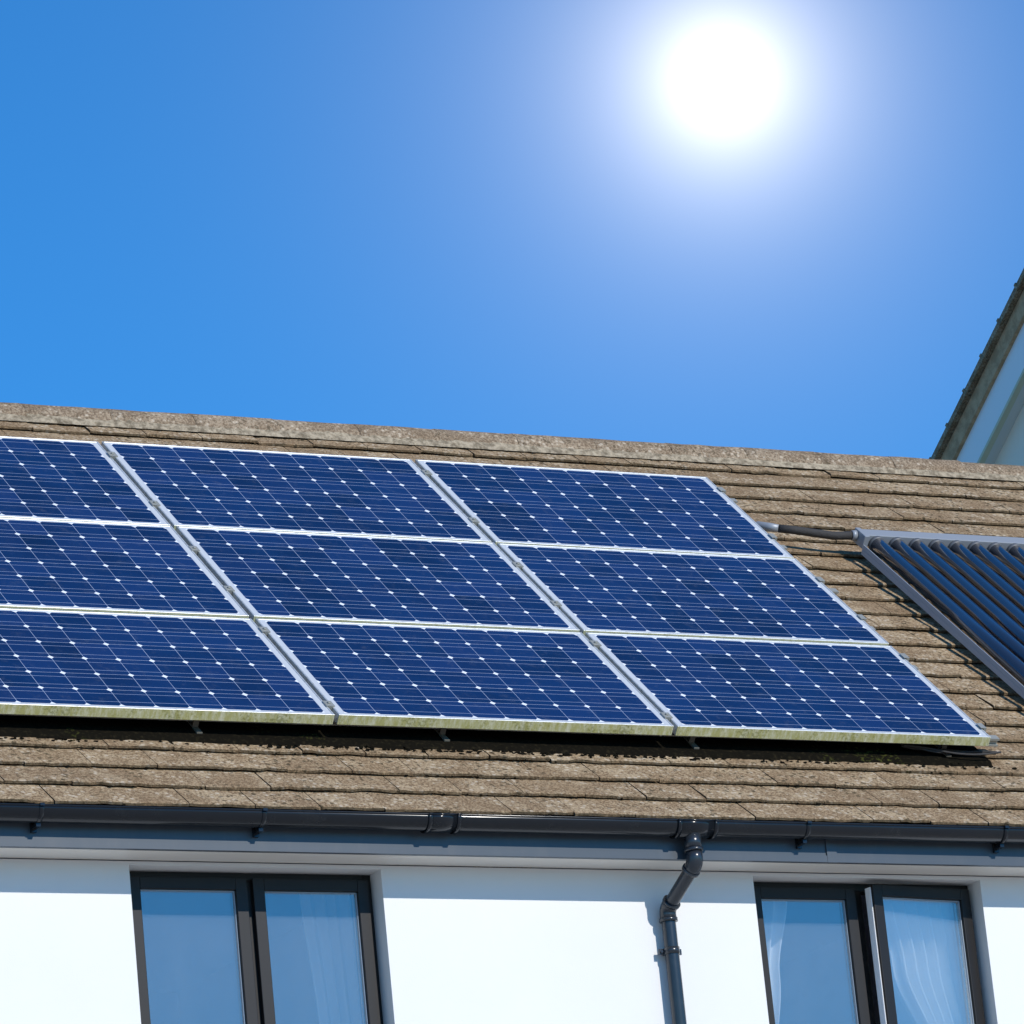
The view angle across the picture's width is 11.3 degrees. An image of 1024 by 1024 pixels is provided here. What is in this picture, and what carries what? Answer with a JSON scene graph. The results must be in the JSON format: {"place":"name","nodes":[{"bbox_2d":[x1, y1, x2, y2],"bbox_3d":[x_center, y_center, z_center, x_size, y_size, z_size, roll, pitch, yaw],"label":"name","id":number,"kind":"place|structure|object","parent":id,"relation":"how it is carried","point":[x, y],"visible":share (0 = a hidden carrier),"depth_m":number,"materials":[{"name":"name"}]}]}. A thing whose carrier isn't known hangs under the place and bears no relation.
{"place":"outdoors","nodes":[
{"label":"outdoors","id":0,"kind":"place"},
{"bbox_2d":[0,0,1023,458],"label":"sky","id":1,"kind":"structure","parent":0,"point":[792,225],"materials":[{"name":"blue"}]},
{"bbox_2d":[929,268,1023,465],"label":"neighbouring house","id":2,"kind":"structure","parent":0,"point":[984,424],"depth_m":34.48,"materials":[{"name":"white paint"}]},
{"bbox_3d":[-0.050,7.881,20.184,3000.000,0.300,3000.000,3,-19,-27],"label":"ground","id":3,"kind":"structure","parent":0,"visible":0},
{"bbox_2d":[0,402,1023,1023],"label":"terraced house","id":4,"kind":"structure","parent":3,"relation":"on","point":[170,892],"depth_m":22.52,"materials":[{"name":"paint"}]},
{"bbox_2d":[129,871,382,1023],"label":"window","id":5,"kind":"structure","parent":4,"relation":"in","point":[248,891],"depth_m":21.65,"materials":[{"name":"black plastic"}]},
{"bbox_2d":[299,894,361,1023],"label":"curtain","id":6,"kind":"object","parent":4,"relation":"hanging from","point":[327,923],"visible":0.87,"depth_m":22.22,"materials":[{"name":"fabric"}]},
{"bbox_2d":[107,452,737,503],"bbox_3d":[-1.369,-0.197,24.917,5.638,0.133,0.185,3,22,-27],"label":"mounting rail","id":7,"kind":"object","parent":4,"relation":"attached to","point":[113,455],"visible":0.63,"depth_m":25.37,"materials":[{"name":"silver metal"}]},
{"bbox_2d":[149,500,787,549],"bbox_3d":[-1.139,0.036,24.439,5.629,0.133,0.185,3,22,-27],"label":"mounting rail","id":8,"kind":"object","parent":4,"relation":"attached to","point":[156,504],"visible":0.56,"depth_m":24.89,"materials":[{"name":"silver metal"}]},
{"bbox_2d":[0,436,169,525],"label":"solar panel","id":9,"kind":"object","parent":8,"relation":"attached to","point":[64,480],"visible":1,"depth_m":24.12,"materials":[{"name":"glass"}]},
{"bbox_2d":[101,441,490,541],"bbox_3d":[-1.034,-0.078,24.735,1.650,0.048,0.990,3,22,-27],"label":"solar panel","id":10,"kind":"object","parent":8,"relation":"attached to","point":[204,487],"visible":1,"depth_m":24.71,"materials":[{"name":"glass"}]},
{"bbox_2d":[415,459,793,557],"bbox_3d":[0.450,0.003,25.502,1.650,0.049,0.990,3,22,-27],"label":"solar panel","id":11,"kind":"object","parent":8,"relation":"attached to","point":[530,505],"visible":1,"depth_m":25.48,"materials":[{"name":"glass"}]},
{"bbox_2d":[0,701,999,756],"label":"mounting rail","id":12,"kind":"object","parent":4,"relation":"attached to","point":[690,740],"visible":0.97,"depth_m":22.66,"materials":[{"name":"silver metal"}]},
{"bbox_2d":[0,608,334,724],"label":"solar panel","id":13,"kind":"object","parent":12,"relation":"attached to","point":[97,664],"visible":1,"depth_m":22.29,"materials":[{"name":"glass"}]},
{"bbox_2d":[255,618,673,734],"bbox_3d":[-0.217,0.734,23.076,1.650,0.048,0.990,3,22,-27],"label":"solar panel","id":14,"kind":"object","parent":12,"relation":"attached to","point":[370,674],"visible":1,"depth_m":23.02,"materials":[{"name":"glass"}]},
{"bbox_2d":[585,632,990,745],"bbox_3d":[1.265,0.816,23.843,1.650,0.048,0.990,3,22,-27],"label":"solar panel","id":15,"kind":"object","parent":12,"relation":"attached to","point":[730,688],"visible":1,"depth_m":23.78,"materials":[{"name":"glass"}]},
{"bbox_2d":[901,743,1000,755],"bbox_3d":[2.010,1.095,23.773,0.505,0.041,0.094,3,22,-27],"label":"cable bundle","id":16,"kind":"object","parent":12,"relation":"attached to","point":[943,751],"visible":1,"depth_m":23.75,"materials":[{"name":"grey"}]},
{"bbox_2d":[0,511,1016,825],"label":"moss","id":17,"kind":"object","parent":4,"relation":"on","point":[78,729],"visible":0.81,"depth_m":22.67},
{"bbox_2d":[188,546,838,594],"bbox_3d":[-0.920,0.246,24.016,5.649,0.133,0.185,3,22,-27],"label":"mounting rail","id":18,"kind":"object","parent":4,"relation":"attached to","point":[195,550],"visible":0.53,"depth_m":24.47,"materials":[{"name":"silver metal"}]},
{"bbox_2d":[223,586,875,630],"bbox_3d":[-0.754,0.422,23.648,5.623,0.133,0.185,3,22,-27],"label":"mounting rail","id":19,"kind":"object","parent":4,"relation":"attached to","point":[229,589],"visible":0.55,"depth_m":24.10,"materials":[{"name":"silver metal"}]},
{"bbox_2d":[0,517,248,617],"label":"solar panel","id":20,"kind":"object","parent":19,"relation":"attached to","point":[63,565],"visible":1,"depth_m":23.22,"materials":[{"name":"glass"}]},
{"bbox_2d":[176,526,579,631],"bbox_3d":[-0.624,0.326,23.907,1.650,0.049,0.990,3,22,-27],"label":"solar panel","id":21,"kind":"object","parent":19,"relation":"attached to","point":[343,578],"visible":1,"depth_m":23.88,"materials":[{"name":"glass"}]},
{"bbox_2d":[497,543,888,645],"bbox_3d":[0.857,0.408,24.674,1.650,0.048,0.990,3,22,-27],"label":"solar panel","id":22,"kind":"object","parent":19,"relation":"attached to","point":[616,591],"visible":1,"depth_m":24.64,"materials":[{"name":"glass"}]},
{"bbox_2d":[258,627,918,669],"bbox_3d":[-0.577,0.599,23.287,5.622,0.133,0.185,3,22,-27],"label":"mounting rail","id":23,"kind":"object","parent":4,"relation":"attached to","point":[266,631],"visible":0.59,"depth_m":23.74,"materials":[{"name":"silver metal"}]},
{"bbox_2d":[762,901,786,1023],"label":"curtain","id":24,"kind":"object","parent":4,"relation":"hanging from","point":[774,915],"visible":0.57,"depth_m":22.95,"materials":[{"name":"fabric"}]},
{"bbox_2d":[753,882,984,1023],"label":"window","id":25,"kind":"structure","parent":4,"relation":"in","point":[922,936],"depth_m":23.07,"materials":[{"name":"black plastic"}]},
{"bbox_2d":[756,521,1023,698],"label":"solar collector","id":26,"kind":"object","parent":4,"relation":"on","point":[971,587],"visible":1,"depth_m":25.72,"materials":[{"name":"grey paint"}]}
]}

